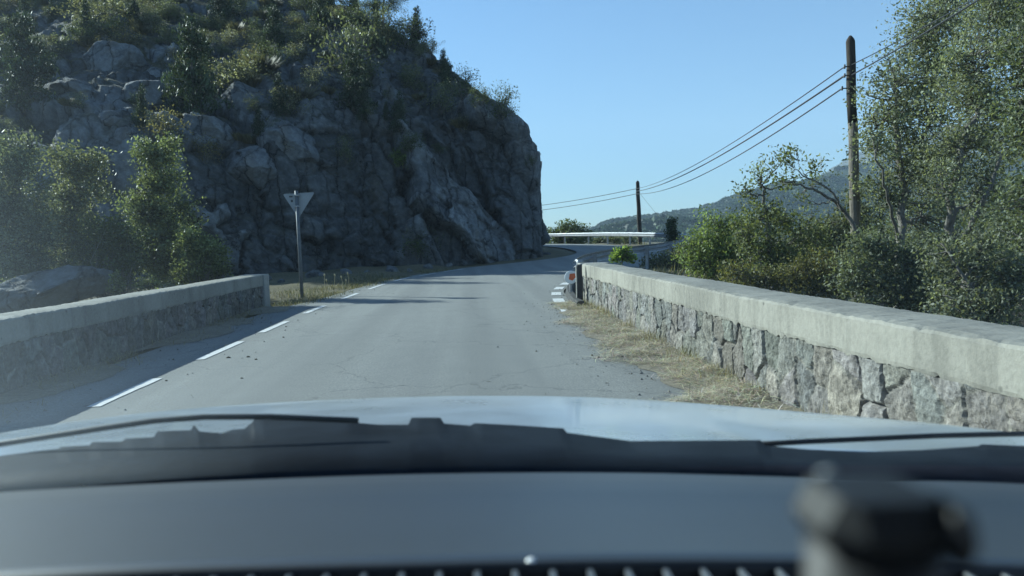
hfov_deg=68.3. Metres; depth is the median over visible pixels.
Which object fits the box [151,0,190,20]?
scrub bush
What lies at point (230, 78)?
scrub bush
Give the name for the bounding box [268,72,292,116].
juniper
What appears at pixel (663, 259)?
shrub
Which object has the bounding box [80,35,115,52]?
scrub bush
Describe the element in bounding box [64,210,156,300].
shrub
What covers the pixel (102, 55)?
boulder
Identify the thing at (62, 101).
grass tussock
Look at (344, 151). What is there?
scrub bush
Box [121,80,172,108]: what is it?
boulder
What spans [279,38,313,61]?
scrub bush
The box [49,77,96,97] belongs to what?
boulder
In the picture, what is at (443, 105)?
scrub bush
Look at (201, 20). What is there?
scrub bush
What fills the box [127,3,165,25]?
scrub bush
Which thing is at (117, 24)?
scrub bush
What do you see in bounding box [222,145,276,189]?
boulder
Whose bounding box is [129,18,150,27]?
grass tussock
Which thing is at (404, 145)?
scrub bush
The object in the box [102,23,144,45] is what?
scrub bush
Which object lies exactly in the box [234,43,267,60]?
scrub bush
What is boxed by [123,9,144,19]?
grass tussock
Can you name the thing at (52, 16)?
juniper
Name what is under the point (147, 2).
scrub bush
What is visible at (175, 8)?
scrub bush
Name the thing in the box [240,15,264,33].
scrub bush
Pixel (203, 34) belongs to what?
scrub bush
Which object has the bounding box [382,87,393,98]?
scrub bush
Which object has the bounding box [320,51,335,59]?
grass tussock
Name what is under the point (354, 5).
juniper
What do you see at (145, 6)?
scrub bush
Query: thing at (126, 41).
grass tussock
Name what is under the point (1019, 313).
shrub
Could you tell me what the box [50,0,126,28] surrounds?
scrub bush
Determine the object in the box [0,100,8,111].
scrub bush
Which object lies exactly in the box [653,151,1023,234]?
hill
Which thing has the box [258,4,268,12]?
scrub bush
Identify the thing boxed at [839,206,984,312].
shrub
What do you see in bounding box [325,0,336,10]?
juniper
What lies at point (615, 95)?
sky
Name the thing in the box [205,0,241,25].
juniper
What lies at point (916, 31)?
cable
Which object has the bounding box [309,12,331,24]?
grass tussock
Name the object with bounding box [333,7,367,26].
scrub bush
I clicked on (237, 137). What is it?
grass tussock
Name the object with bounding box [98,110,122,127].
boulder
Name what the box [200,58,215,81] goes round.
scrub bush
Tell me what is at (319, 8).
juniper
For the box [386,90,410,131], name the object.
juniper
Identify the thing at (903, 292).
shrub
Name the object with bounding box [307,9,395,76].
scrub bush
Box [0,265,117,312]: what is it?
boulder
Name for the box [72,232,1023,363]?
ground
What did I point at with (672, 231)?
conifer
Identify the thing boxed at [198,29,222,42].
scrub bush
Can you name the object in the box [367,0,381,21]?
juniper
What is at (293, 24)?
scrub bush
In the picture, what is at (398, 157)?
bush
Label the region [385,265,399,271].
fallen rock
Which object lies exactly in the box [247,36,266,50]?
scrub bush
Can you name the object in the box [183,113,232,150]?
boulder
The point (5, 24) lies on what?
scrub bush
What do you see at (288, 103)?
scrub bush
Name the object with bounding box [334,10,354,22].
grass tussock
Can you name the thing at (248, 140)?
grass tussock
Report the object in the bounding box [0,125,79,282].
shrub
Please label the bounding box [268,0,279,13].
juniper
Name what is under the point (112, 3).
scrub bush
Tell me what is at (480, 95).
scrub bush
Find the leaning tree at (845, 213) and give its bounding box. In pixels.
[767,142,875,302]
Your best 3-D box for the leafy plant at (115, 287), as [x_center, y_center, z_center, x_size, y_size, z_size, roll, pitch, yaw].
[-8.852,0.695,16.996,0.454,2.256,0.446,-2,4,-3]
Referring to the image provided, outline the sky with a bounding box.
[335,0,1023,231]
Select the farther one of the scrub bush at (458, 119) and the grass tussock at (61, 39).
the grass tussock at (61, 39)
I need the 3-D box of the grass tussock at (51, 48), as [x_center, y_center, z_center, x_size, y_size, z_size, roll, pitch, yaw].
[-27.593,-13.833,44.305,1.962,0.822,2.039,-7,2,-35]
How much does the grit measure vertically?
0.036 m
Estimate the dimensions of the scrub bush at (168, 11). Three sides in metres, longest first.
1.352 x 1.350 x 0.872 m
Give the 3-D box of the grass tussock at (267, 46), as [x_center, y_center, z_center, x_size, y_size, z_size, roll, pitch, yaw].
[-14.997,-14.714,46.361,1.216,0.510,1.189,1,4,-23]
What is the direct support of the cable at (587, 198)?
attached to the utility pole at (639, 227)
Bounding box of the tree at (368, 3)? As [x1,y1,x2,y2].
[352,0,408,25]
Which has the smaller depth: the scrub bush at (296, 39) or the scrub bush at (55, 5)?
the scrub bush at (296, 39)
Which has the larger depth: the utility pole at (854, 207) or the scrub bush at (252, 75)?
the scrub bush at (252, 75)
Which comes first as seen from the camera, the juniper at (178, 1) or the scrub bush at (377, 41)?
the scrub bush at (377, 41)
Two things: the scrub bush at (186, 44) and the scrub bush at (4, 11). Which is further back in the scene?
the scrub bush at (4, 11)
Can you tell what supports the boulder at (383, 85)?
on the cliff
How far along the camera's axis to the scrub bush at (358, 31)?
47.77 m
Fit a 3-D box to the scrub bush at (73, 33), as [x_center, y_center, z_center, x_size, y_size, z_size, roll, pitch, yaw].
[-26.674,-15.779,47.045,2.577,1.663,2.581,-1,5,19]
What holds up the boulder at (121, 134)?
on the cliff
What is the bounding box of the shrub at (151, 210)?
[102,130,209,289]
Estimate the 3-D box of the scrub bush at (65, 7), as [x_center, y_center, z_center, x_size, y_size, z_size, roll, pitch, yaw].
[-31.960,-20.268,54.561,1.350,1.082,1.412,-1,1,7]
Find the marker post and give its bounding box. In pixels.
[575,264,582,299]
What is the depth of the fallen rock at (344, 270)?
31.77 m
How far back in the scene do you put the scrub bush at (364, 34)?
47.34 m
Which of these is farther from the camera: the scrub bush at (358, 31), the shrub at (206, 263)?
the scrub bush at (358, 31)
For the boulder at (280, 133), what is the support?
on the cliff
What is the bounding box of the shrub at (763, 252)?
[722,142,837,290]
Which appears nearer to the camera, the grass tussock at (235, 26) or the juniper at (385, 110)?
the juniper at (385, 110)
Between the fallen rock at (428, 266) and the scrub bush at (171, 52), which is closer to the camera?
the fallen rock at (428, 266)
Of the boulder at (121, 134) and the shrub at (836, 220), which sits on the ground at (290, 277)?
the shrub at (836, 220)
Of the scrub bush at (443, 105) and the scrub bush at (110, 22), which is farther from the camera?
the scrub bush at (110, 22)
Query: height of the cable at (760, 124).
0.838 m
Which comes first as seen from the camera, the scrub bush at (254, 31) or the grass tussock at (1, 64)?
the grass tussock at (1, 64)
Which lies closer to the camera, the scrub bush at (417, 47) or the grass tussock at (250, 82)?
the grass tussock at (250, 82)
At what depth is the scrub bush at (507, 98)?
40.75 m
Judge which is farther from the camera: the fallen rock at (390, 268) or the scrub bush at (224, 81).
the scrub bush at (224, 81)
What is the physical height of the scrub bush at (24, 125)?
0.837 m
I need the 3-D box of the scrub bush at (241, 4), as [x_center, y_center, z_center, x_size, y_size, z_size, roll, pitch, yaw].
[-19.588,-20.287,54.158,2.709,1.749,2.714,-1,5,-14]
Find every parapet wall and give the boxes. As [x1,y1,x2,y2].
[0,274,269,393]
[578,262,1023,430]
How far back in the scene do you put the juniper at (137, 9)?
49.30 m
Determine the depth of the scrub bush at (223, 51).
45.94 m
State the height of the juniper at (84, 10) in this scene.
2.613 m
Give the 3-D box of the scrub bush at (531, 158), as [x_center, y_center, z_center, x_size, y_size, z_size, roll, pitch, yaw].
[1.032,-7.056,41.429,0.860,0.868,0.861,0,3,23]
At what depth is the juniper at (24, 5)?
51.05 m
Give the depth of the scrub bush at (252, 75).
40.33 m
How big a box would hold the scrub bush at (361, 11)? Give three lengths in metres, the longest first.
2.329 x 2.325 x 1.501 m
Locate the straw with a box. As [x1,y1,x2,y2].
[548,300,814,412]
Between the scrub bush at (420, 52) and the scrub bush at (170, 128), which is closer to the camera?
the scrub bush at (170, 128)
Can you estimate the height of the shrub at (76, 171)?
4.591 m
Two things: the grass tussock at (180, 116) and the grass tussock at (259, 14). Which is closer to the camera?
the grass tussock at (180, 116)
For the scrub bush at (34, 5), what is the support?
on the cliff
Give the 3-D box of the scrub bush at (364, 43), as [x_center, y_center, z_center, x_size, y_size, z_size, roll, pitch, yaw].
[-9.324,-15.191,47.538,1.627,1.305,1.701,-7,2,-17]
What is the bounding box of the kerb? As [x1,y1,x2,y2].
[565,282,585,306]
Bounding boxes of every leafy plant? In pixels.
[105,269,125,295]
[129,273,162,291]
[608,244,637,265]
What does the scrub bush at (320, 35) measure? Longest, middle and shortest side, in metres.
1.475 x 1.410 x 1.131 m
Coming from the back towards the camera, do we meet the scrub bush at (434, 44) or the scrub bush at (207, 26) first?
the scrub bush at (207, 26)
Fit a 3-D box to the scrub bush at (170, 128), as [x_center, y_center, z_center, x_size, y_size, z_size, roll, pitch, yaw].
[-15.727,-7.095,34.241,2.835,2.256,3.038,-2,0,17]
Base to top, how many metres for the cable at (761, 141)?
0.955 m
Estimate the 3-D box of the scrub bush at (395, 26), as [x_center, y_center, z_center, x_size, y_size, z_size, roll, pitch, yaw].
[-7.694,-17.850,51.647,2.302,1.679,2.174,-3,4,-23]
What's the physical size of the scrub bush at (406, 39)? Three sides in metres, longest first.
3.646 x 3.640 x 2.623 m
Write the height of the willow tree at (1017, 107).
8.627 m
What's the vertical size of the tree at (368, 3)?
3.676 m
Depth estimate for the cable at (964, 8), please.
15.00 m
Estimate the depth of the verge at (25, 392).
8.17 m
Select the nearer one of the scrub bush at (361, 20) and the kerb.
the kerb
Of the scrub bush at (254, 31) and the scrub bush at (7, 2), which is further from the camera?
the scrub bush at (7, 2)
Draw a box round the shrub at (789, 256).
[756,237,827,278]
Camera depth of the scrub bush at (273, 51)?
43.56 m
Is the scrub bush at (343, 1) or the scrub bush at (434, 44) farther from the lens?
the scrub bush at (343, 1)
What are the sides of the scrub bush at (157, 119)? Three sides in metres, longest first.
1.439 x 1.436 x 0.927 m
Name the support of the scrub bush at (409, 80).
on the cliff
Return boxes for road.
[0,244,704,432]
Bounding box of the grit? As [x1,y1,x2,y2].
[9,281,674,421]
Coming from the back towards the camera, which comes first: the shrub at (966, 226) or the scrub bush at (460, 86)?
the scrub bush at (460, 86)
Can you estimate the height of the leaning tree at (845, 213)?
5.267 m
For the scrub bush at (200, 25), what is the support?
on the cliff
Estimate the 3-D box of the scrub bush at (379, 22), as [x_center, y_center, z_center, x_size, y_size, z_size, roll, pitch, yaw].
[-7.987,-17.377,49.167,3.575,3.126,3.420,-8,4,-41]
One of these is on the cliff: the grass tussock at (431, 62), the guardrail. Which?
the grass tussock at (431, 62)
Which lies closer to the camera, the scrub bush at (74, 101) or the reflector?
the reflector
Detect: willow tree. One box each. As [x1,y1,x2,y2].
[836,0,999,307]
[899,0,1023,319]
[960,0,1023,278]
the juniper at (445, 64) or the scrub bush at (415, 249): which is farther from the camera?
the juniper at (445, 64)
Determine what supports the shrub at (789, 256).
on the ground at (290, 277)
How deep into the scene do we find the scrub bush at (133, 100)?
38.12 m
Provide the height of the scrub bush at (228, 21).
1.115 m
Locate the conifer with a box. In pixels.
[663,217,680,251]
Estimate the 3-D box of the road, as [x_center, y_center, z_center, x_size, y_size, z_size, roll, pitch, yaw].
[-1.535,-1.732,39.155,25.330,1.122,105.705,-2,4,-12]
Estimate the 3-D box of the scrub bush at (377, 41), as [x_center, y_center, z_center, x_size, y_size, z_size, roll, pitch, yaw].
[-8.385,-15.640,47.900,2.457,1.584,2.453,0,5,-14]
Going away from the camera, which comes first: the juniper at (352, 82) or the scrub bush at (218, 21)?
the juniper at (352, 82)
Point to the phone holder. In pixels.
(873, 523)
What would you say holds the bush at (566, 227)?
on the ground at (290, 277)
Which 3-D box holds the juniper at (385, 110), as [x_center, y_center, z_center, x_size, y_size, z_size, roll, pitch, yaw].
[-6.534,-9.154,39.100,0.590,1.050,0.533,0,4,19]
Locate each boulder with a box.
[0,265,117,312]
[13,141,59,162]
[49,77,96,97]
[82,40,148,71]
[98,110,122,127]
[113,126,141,146]
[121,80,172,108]
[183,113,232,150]
[221,81,266,113]
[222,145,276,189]
[253,117,319,162]
[373,81,402,100]
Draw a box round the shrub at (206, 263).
[165,225,234,284]
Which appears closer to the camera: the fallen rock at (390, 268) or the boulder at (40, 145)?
the boulder at (40, 145)
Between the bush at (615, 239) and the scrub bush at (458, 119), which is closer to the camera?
the scrub bush at (458, 119)
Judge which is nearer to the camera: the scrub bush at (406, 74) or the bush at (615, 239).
the scrub bush at (406, 74)
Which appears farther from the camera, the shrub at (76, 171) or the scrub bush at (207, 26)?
the scrub bush at (207, 26)
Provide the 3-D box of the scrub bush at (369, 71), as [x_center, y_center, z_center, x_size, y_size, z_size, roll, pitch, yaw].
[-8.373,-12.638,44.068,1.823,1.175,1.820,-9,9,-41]
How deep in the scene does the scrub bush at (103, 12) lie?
50.69 m
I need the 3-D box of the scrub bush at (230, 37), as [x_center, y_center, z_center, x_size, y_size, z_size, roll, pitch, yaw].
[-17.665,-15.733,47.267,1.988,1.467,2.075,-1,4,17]
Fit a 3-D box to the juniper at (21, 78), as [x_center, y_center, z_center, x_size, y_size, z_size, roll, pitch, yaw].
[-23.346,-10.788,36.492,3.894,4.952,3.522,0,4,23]
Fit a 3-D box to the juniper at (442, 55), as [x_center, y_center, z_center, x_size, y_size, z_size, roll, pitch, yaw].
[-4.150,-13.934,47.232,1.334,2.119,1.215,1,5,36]
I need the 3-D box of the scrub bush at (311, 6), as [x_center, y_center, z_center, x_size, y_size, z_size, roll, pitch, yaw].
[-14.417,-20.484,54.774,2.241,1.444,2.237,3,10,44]
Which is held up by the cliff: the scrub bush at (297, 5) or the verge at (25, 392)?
the scrub bush at (297, 5)
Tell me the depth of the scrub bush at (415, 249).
38.10 m
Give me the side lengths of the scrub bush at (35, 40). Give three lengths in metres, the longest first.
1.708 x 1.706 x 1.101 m
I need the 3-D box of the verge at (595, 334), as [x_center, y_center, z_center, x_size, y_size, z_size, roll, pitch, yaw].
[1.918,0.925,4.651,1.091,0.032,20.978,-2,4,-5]
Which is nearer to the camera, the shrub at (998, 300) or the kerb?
the shrub at (998, 300)
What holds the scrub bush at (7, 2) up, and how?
on the cliff
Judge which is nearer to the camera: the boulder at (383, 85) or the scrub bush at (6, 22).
the boulder at (383, 85)
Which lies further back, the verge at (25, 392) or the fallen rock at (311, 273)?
the fallen rock at (311, 273)
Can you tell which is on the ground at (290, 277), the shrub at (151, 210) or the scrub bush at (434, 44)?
the shrub at (151, 210)
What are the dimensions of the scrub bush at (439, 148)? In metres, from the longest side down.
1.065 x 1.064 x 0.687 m
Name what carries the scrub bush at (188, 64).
on the cliff
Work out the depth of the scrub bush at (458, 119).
41.86 m
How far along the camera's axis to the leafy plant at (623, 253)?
16.30 m
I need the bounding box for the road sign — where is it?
[284,191,313,297]
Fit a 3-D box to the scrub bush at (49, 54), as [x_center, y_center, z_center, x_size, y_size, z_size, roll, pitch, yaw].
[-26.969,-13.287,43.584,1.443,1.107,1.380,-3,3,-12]
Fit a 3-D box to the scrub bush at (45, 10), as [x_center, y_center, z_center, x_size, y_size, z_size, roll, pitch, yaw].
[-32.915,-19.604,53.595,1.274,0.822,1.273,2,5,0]
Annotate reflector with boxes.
[564,271,575,291]
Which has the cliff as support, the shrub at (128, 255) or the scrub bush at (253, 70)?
the scrub bush at (253, 70)
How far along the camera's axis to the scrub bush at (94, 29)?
47.08 m
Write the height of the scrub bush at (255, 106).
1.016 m
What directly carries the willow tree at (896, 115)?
on the ground at (290, 277)
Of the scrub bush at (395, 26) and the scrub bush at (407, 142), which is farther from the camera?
the scrub bush at (395, 26)
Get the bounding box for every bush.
[0,0,19,6]
[0,4,10,13]
[0,13,17,31]
[0,15,23,37]
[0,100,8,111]
[0,115,22,131]
[12,116,36,129]
[21,33,49,46]
[29,0,41,11]
[30,33,56,49]
[37,48,59,63]
[42,6,49,15]
[42,32,74,55]
[46,0,68,11]
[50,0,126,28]
[57,0,76,11]
[57,90,88,108]
[59,20,96,45]
[61,0,89,8]
[64,12,78,26]
[72,11,109,39]
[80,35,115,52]
[89,0,112,16]
[91,11,131,37]
[100,0,127,12]
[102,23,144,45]
[104,18,126,29]
[124,93,137,103]
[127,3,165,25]
[130,0,157,7]
[131,103,193,147]
[136,0,156,13]
[137,14,171,33]
[141,8,168,25]
[143,110,173,130]
[146,27,177,43]
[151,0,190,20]
[159,6,185,22]
[161,3,180,17]
[162,6,173,16]
[164,64,178,74]
[165,46,178,58]
[167,53,208,78]
[171,34,208,50]
[173,15,207,33]
[184,11,210,29]
[192,132,226,166]
[196,19,215,32]
[197,28,210,44]
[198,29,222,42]
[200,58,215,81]
[204,50,276,88]
[210,25,245,45]
[211,59,239,91]
[212,13,229,28]
[212,19,227,32]
[216,44,234,54]
[219,17,238,27]
[224,0,257,14]
[227,49,259,69]
[230,65,264,82]
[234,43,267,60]
[237,27,257,42]
[239,63,257,78]
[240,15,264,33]
[244,94,272,112]
[245,28,265,42]
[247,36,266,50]
[254,39,291,60]
[256,85,310,114]
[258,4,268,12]
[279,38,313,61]
[281,13,310,30]
[282,23,312,45]
[283,10,303,23]
[286,0,314,9]
[291,21,324,43]
[296,0,309,10]
[296,24,325,38]
[297,61,333,87]
[300,0,316,12]
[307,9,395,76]
[308,28,326,43]
[327,2,348,18]
[328,0,361,9]
[328,131,355,165]
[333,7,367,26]
[338,0,361,14]
[346,24,366,44]
[348,5,374,19]
[349,10,371,26]
[351,28,383,47]
[352,34,375,53]
[357,0,418,38]
[357,65,379,81]
[358,28,387,49]
[364,30,397,51]
[365,26,398,45]
[377,24,403,40]
[381,8,435,49]
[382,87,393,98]
[385,17,407,34]
[393,61,423,83]
[393,129,425,150]
[396,226,444,260]
[399,135,422,151]
[401,67,424,91]
[407,40,425,53]
[408,46,426,58]
[414,37,444,55]
[415,78,459,114]
[430,142,447,153]
[441,61,480,99]
[457,114,468,130]
[465,82,496,106]
[484,80,520,120]
[523,152,536,166]
[547,218,596,243]
[587,236,637,243]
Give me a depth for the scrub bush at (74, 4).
55.64 m
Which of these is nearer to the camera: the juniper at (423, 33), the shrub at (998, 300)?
the shrub at (998, 300)
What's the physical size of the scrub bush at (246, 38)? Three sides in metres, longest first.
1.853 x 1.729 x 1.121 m
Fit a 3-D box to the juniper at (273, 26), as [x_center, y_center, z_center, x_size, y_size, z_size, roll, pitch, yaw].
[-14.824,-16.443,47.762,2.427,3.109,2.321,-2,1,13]
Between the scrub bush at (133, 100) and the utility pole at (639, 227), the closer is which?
the scrub bush at (133, 100)
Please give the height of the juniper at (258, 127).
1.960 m
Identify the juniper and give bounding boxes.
[0,10,60,112]
[10,0,39,32]
[44,0,58,23]
[74,0,92,34]
[123,0,142,26]
[131,82,150,129]
[158,13,235,115]
[170,0,190,3]
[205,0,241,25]
[249,108,265,144]
[259,3,293,49]
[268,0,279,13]
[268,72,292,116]
[306,0,340,28]
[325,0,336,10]
[330,48,377,110]
[349,0,361,15]
[354,79,374,122]
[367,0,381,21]
[376,37,388,59]
[380,101,390,120]
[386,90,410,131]
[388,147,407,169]
[405,5,428,49]
[436,49,455,77]
[439,57,454,87]
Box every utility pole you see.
[636,181,641,244]
[841,35,860,302]
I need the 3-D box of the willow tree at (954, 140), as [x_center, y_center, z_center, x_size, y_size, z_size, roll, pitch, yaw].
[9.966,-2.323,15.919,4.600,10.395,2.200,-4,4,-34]
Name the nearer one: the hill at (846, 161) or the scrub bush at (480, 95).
the scrub bush at (480, 95)
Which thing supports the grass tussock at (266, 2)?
on the cliff
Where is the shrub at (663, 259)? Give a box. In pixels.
[638,245,696,268]
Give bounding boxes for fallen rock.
[305,270,319,277]
[340,268,352,273]
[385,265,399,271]
[423,263,432,268]
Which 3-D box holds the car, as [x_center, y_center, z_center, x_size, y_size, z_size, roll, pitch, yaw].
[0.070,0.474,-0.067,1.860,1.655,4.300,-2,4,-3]
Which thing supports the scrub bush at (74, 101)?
on the cliff
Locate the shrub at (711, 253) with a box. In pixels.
[668,203,764,281]
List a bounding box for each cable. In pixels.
[544,194,634,209]
[545,189,633,204]
[636,67,842,188]
[636,75,843,191]
[644,89,840,193]
[851,0,972,64]
[851,0,978,74]
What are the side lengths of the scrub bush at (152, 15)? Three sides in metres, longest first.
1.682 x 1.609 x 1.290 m
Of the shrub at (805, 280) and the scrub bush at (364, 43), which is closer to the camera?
the shrub at (805, 280)
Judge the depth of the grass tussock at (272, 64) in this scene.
41.96 m
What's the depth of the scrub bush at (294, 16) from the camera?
51.67 m
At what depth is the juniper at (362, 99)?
39.27 m
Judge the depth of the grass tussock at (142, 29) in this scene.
48.42 m
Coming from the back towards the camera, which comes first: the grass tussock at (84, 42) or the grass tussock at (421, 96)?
the grass tussock at (84, 42)
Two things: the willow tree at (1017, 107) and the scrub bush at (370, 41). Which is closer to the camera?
the willow tree at (1017, 107)
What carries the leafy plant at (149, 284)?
on the ground at (290, 277)
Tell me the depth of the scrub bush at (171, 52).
45.52 m
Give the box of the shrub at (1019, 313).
[956,192,1023,325]
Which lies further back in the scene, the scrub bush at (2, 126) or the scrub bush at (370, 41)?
the scrub bush at (370, 41)
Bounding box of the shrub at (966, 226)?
[906,198,1014,320]
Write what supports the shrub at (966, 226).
on the ground at (290, 277)
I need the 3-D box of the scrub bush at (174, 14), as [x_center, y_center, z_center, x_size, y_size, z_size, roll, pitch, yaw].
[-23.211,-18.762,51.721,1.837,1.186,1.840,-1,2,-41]
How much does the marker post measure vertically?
0.875 m
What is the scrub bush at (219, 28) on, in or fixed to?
on the cliff
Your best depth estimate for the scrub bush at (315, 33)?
48.34 m
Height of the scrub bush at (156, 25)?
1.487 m
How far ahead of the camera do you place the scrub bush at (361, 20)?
50.82 m
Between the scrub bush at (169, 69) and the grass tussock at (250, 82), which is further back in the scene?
the scrub bush at (169, 69)
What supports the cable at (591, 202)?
attached to the utility pole at (639, 227)
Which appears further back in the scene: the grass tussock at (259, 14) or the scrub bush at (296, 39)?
the grass tussock at (259, 14)
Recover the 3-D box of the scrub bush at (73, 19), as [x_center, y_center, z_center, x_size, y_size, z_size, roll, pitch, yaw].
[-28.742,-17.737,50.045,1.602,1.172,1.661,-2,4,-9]
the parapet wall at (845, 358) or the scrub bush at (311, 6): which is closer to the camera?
the parapet wall at (845, 358)
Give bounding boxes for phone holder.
[792,469,978,575]
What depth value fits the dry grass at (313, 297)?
22.61 m
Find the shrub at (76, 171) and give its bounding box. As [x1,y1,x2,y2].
[31,137,116,301]
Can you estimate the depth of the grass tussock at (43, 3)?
56.30 m
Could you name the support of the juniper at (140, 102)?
on the cliff
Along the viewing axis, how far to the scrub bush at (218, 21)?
51.39 m
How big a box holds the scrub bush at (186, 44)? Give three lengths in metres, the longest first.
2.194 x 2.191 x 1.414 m
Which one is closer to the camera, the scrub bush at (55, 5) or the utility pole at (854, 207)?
the utility pole at (854, 207)
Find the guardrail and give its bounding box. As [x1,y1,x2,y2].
[549,232,692,270]
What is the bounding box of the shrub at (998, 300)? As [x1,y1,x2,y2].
[909,221,1023,325]
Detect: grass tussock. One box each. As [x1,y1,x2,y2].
[0,55,7,67]
[26,40,59,58]
[35,0,50,5]
[45,35,66,45]
[57,97,76,105]
[73,34,101,47]
[116,38,135,44]
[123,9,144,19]
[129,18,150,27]
[129,23,151,34]
[175,112,183,118]
[225,21,248,31]
[230,131,252,141]
[232,73,264,87]
[236,53,284,74]
[241,133,259,143]
[251,9,268,19]
[258,42,275,52]
[260,0,281,6]
[283,84,320,103]
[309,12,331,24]
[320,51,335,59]
[320,85,335,93]
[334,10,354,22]
[411,92,425,100]
[426,57,437,65]
[448,118,468,127]
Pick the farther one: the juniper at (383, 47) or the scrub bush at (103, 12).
the scrub bush at (103, 12)
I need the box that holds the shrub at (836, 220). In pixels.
[775,180,914,298]
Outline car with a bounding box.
[0,396,1023,575]
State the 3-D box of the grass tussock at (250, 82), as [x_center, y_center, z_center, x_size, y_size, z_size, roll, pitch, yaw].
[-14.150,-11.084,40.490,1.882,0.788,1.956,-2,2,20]
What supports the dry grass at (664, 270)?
on the ground at (290, 277)
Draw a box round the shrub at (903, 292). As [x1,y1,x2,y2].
[812,223,968,314]
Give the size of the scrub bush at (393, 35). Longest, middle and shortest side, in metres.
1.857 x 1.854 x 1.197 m
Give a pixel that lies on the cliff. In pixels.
(472, 193)
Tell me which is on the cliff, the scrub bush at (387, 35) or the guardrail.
the scrub bush at (387, 35)
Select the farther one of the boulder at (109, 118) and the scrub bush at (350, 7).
the scrub bush at (350, 7)
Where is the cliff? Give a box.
[0,0,550,282]
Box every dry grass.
[270,268,453,305]
[612,240,1020,326]
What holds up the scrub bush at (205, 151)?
on the cliff
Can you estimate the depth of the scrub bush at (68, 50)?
45.93 m
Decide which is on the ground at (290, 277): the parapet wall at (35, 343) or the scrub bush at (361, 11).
the parapet wall at (35, 343)
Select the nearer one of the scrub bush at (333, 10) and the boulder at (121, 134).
the boulder at (121, 134)
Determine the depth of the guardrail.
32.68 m
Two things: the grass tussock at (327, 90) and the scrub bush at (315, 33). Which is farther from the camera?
the scrub bush at (315, 33)
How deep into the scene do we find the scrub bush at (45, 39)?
44.81 m
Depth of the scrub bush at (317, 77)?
41.10 m
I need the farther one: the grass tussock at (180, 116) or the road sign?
the grass tussock at (180, 116)
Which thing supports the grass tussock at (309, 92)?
on the cliff
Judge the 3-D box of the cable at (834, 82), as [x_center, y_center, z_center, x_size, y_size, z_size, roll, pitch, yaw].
[9.552,-6.636,41.184,0.052,0.842,42.219,-2,4,2]
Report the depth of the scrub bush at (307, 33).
47.79 m
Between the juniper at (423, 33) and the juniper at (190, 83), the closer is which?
the juniper at (190, 83)
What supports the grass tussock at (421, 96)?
on the cliff
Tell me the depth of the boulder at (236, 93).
38.95 m
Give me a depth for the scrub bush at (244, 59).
42.34 m
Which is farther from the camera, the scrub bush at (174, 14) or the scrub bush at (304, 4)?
the scrub bush at (304, 4)
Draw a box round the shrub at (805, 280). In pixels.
[716,243,859,301]
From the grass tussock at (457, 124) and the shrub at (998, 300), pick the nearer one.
the shrub at (998, 300)
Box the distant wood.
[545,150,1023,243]
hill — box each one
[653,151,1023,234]
[824,121,1016,173]

